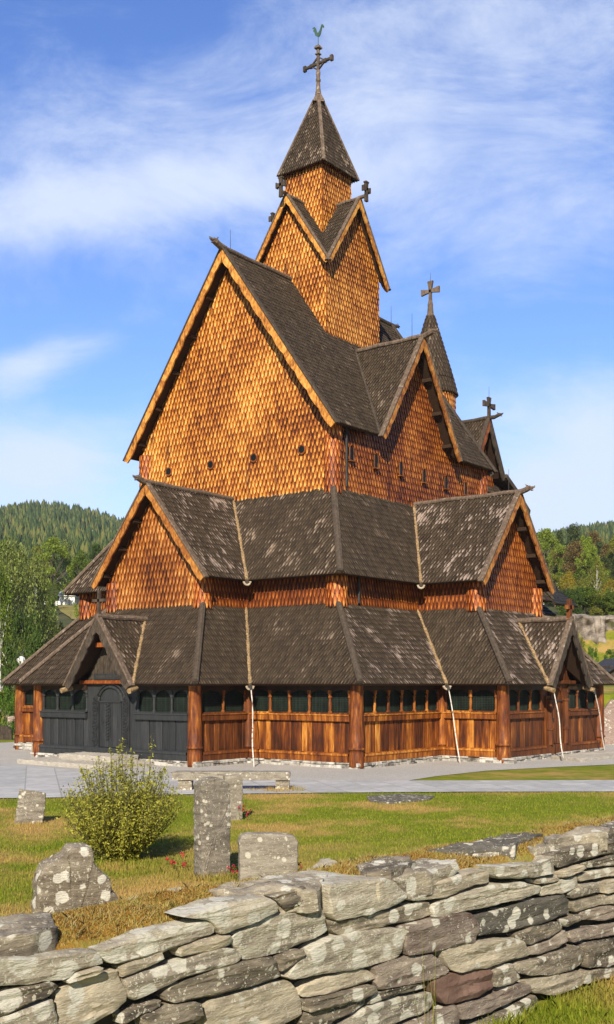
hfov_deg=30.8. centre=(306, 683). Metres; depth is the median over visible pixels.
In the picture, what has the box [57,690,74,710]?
window
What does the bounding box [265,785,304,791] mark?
grass tuft
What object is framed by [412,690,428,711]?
window
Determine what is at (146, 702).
window
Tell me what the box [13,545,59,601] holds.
deciduous tree
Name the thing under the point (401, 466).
arched window
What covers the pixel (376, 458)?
arched window
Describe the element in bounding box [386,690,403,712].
window
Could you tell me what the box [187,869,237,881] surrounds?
grass tuft
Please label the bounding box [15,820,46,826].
grass tuft
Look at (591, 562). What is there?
deciduous tree
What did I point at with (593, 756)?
stone step
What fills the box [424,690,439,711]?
window
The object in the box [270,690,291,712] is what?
window
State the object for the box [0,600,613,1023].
ground
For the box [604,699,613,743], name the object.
gravestone
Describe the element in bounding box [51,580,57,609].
columnar cypress
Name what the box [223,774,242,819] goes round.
gravestone
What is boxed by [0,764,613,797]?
paved path
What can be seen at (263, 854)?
gravestone
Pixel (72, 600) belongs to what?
white house
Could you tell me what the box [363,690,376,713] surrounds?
window
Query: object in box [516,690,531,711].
window
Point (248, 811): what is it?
flower clump
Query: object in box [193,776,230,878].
gravestone
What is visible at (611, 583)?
birch tree
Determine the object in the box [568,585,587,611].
shrub
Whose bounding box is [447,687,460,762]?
drain pole
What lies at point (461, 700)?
window
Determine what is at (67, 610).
mown field
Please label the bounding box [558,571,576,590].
birch tree
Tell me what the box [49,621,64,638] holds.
shrub
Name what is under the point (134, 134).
sky
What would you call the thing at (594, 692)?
drain pole
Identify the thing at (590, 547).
deciduous tree
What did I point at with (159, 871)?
grass tuft
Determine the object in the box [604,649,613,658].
shrub
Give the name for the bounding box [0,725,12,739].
gravestone
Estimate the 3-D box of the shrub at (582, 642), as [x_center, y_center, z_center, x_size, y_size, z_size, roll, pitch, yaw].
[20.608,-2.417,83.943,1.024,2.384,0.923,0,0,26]
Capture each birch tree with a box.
[0,522,49,691]
[0,558,23,714]
[13,542,60,655]
[51,529,80,599]
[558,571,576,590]
[572,574,597,610]
[584,555,608,595]
[596,576,613,593]
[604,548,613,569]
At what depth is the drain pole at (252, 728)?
33.92 m
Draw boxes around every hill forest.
[0,499,123,599]
[537,520,613,569]
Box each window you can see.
[23,689,33,706]
[42,690,59,710]
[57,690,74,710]
[73,690,87,711]
[136,690,156,712]
[154,690,173,713]
[172,690,187,713]
[201,690,224,713]
[221,690,245,712]
[252,690,271,712]
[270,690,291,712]
[290,690,311,713]
[310,690,331,713]
[330,690,349,714]
[348,445,355,462]
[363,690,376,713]
[372,690,389,713]
[373,453,380,469]
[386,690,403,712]
[398,461,405,476]
[399,690,415,712]
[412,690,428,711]
[421,468,427,483]
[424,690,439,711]
[443,475,449,490]
[445,690,472,711]
[463,481,468,495]
[471,690,496,711]
[509,690,519,711]
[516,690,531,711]
[528,690,542,710]
[567,689,578,709]
[575,689,588,708]
[584,689,596,708]
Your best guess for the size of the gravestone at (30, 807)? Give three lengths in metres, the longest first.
0.692 x 0.519 x 0.164 m
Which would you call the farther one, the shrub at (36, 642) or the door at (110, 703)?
the shrub at (36, 642)
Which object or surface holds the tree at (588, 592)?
on the ground at (586, 772)
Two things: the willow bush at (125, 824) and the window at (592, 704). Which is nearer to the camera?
the willow bush at (125, 824)
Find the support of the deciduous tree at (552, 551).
on the ground at (586, 772)
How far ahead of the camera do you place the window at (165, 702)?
34.32 m
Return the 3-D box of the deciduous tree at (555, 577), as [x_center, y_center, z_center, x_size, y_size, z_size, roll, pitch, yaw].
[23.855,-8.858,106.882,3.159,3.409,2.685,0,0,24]
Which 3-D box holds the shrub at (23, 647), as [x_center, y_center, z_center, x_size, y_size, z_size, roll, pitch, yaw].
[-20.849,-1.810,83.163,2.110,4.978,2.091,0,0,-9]
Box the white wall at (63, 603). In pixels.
[44,601,68,605]
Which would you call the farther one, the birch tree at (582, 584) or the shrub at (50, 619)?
the birch tree at (582, 584)
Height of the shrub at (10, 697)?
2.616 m
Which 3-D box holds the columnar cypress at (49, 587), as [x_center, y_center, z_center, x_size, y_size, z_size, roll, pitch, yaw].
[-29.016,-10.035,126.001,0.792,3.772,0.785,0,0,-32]
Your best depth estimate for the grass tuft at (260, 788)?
26.08 m
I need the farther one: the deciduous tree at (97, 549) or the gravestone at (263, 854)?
the deciduous tree at (97, 549)
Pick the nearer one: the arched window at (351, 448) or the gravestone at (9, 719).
the arched window at (351, 448)
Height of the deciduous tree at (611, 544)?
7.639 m
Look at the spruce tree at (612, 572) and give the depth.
111.71 m
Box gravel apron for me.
[0,742,613,779]
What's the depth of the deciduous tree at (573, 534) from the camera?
151.59 m
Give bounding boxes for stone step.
[17,756,153,769]
[59,752,138,761]
[551,749,613,761]
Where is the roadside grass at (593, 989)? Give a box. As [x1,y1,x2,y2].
[470,974,613,1023]
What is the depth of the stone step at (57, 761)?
33.78 m
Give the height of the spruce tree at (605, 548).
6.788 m
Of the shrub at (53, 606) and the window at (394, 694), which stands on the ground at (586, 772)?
the shrub at (53, 606)
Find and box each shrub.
[0,610,42,720]
[0,686,14,734]
[16,630,27,658]
[38,607,56,639]
[47,596,56,614]
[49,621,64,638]
[73,603,78,617]
[556,600,578,614]
[562,587,584,614]
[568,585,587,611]
[580,636,586,651]
[587,646,598,662]
[588,590,607,614]
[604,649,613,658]
[606,588,613,611]
[606,594,613,614]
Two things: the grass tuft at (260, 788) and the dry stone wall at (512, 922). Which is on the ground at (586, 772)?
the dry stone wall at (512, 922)
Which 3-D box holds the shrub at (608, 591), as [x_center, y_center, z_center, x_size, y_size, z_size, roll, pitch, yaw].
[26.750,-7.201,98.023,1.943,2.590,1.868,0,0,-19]
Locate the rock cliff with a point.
(594, 629)
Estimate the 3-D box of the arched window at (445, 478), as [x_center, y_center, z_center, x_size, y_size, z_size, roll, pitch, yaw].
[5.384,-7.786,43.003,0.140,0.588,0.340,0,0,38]
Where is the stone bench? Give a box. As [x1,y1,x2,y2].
[172,770,290,789]
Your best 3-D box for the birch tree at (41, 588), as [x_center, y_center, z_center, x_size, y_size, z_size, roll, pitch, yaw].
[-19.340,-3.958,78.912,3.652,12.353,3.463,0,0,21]
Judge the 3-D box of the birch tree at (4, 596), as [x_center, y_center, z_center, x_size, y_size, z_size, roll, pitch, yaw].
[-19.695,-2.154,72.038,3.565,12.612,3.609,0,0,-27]
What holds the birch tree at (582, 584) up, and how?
on the ground at (586, 772)
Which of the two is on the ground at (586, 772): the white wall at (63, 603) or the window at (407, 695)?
the white wall at (63, 603)
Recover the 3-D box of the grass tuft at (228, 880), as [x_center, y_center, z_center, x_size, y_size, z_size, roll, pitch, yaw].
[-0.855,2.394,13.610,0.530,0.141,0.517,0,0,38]
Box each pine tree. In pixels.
[28,552,41,584]
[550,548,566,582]
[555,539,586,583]
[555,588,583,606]
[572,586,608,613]
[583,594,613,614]
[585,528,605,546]
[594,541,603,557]
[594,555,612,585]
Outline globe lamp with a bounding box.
[17,656,24,664]
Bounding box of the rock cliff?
[546,613,613,644]
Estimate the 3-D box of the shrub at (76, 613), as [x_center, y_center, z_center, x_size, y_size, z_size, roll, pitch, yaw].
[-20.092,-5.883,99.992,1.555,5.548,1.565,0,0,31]
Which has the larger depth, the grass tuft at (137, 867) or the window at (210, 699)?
the window at (210, 699)
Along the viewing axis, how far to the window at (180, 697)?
33.92 m
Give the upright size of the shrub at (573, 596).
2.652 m
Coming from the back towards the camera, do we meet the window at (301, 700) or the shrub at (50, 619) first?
the shrub at (50, 619)
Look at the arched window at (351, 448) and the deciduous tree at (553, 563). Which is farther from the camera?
the deciduous tree at (553, 563)
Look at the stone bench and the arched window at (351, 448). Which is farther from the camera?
the arched window at (351, 448)
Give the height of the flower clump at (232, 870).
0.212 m
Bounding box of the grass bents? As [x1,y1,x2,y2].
[414,933,435,1023]
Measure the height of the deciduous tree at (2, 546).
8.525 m
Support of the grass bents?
on the ground at (586, 772)
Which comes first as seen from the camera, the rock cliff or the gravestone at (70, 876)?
the gravestone at (70, 876)
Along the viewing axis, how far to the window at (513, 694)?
35.87 m
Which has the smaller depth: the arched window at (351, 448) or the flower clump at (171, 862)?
the flower clump at (171, 862)
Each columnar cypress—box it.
[47,579,53,608]
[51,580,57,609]
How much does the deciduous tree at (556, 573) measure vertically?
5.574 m
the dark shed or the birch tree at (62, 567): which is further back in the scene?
the birch tree at (62, 567)
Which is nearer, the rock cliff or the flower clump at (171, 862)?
the flower clump at (171, 862)
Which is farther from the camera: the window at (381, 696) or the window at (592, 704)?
the window at (592, 704)
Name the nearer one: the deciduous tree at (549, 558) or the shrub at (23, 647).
the shrub at (23, 647)
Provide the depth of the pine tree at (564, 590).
97.25 m
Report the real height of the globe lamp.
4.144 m
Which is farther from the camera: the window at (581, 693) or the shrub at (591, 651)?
the shrub at (591, 651)
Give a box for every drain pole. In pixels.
[250,687,254,766]
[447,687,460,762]
[554,693,563,757]
[593,691,604,749]
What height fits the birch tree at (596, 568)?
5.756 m
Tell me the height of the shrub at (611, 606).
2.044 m
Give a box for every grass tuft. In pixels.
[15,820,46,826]
[93,855,174,876]
[157,863,193,877]
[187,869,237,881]
[217,874,238,883]
[246,786,276,790]
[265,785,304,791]
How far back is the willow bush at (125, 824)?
15.58 m
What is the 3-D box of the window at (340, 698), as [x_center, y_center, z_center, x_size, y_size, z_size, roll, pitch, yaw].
[1.024,0.535,33.163,0.797,0.730,0.190,0,0,38]
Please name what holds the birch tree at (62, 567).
on the ground at (586, 772)
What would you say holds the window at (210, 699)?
in the stave church
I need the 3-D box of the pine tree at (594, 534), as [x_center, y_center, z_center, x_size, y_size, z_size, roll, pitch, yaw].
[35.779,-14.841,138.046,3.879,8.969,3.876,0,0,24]
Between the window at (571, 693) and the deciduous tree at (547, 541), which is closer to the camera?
the window at (571, 693)
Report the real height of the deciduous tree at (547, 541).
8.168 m
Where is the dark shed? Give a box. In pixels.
[598,658,613,676]
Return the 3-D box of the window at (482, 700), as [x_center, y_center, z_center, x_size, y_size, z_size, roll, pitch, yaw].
[5.672,0.535,35.556,0.990,0.730,0.190,0,0,38]
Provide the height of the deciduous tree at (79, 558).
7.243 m
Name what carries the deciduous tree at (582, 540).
on the ground at (586, 772)
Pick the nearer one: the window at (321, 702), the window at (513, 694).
the window at (321, 702)
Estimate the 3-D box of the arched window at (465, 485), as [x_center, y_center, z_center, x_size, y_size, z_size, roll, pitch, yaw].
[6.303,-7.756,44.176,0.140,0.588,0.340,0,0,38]
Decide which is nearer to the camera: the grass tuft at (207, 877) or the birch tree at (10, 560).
the grass tuft at (207, 877)
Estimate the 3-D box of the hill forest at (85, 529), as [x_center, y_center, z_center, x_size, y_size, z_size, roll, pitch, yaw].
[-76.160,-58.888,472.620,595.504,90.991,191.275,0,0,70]
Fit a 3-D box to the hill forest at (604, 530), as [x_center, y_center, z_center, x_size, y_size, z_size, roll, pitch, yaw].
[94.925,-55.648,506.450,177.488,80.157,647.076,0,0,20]
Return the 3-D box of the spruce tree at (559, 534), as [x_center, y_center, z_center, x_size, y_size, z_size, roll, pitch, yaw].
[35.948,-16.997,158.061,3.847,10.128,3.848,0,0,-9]
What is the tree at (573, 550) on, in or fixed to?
on the ground at (586, 772)
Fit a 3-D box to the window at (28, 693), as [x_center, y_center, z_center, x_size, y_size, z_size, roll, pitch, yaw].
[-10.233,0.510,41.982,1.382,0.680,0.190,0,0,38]
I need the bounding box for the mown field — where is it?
[58,604,78,618]
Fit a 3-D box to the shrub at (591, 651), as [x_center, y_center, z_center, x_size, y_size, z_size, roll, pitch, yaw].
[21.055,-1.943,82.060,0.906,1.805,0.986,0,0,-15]
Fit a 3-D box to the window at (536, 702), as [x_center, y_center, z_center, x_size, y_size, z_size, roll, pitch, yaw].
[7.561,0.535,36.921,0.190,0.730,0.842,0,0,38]
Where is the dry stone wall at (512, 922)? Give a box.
[0,814,613,1023]
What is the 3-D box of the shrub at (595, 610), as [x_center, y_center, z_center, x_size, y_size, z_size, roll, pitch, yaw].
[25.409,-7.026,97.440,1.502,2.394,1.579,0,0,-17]
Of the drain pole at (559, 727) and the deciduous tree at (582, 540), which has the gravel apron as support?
the drain pole at (559, 727)
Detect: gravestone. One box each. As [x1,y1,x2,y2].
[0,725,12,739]
[7,716,14,725]
[15,789,45,823]
[31,842,116,912]
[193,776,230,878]
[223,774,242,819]
[238,832,297,879]
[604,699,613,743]
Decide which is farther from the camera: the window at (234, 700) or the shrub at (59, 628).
the shrub at (59, 628)
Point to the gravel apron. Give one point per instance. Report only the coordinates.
(9, 755)
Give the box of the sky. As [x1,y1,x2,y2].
[0,0,613,532]
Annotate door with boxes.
[99,688,121,747]
[551,688,562,743]
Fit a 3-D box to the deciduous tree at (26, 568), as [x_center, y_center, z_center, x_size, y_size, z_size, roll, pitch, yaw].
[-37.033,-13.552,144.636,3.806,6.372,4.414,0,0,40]
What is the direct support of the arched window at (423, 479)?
in the stave church
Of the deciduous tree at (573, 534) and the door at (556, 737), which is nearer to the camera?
the door at (556, 737)
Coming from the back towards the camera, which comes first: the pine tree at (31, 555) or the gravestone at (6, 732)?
the pine tree at (31, 555)
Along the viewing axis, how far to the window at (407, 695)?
35.11 m
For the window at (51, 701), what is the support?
in the stave church
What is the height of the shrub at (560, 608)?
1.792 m
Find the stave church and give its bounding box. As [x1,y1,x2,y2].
[2,24,613,768]
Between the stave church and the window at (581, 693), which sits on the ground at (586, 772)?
the stave church
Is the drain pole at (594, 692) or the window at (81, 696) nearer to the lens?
the window at (81, 696)
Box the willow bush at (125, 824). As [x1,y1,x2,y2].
[55,733,184,860]
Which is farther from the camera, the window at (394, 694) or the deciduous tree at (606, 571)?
the deciduous tree at (606, 571)
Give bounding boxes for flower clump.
[165,852,186,869]
[227,864,237,879]
[238,805,251,820]
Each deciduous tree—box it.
[0,539,27,598]
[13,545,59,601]
[16,556,30,598]
[32,536,75,594]
[67,550,89,584]
[74,543,102,578]
[536,528,566,574]
[544,552,553,572]
[548,546,556,584]
[551,554,563,581]
[551,574,562,606]
[555,554,569,579]
[561,522,586,546]
[563,535,586,574]
[573,536,605,581]
[574,560,606,588]
[585,553,610,587]
[607,535,613,567]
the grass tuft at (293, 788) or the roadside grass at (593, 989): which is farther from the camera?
the grass tuft at (293, 788)
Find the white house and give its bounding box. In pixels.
[58,591,78,604]

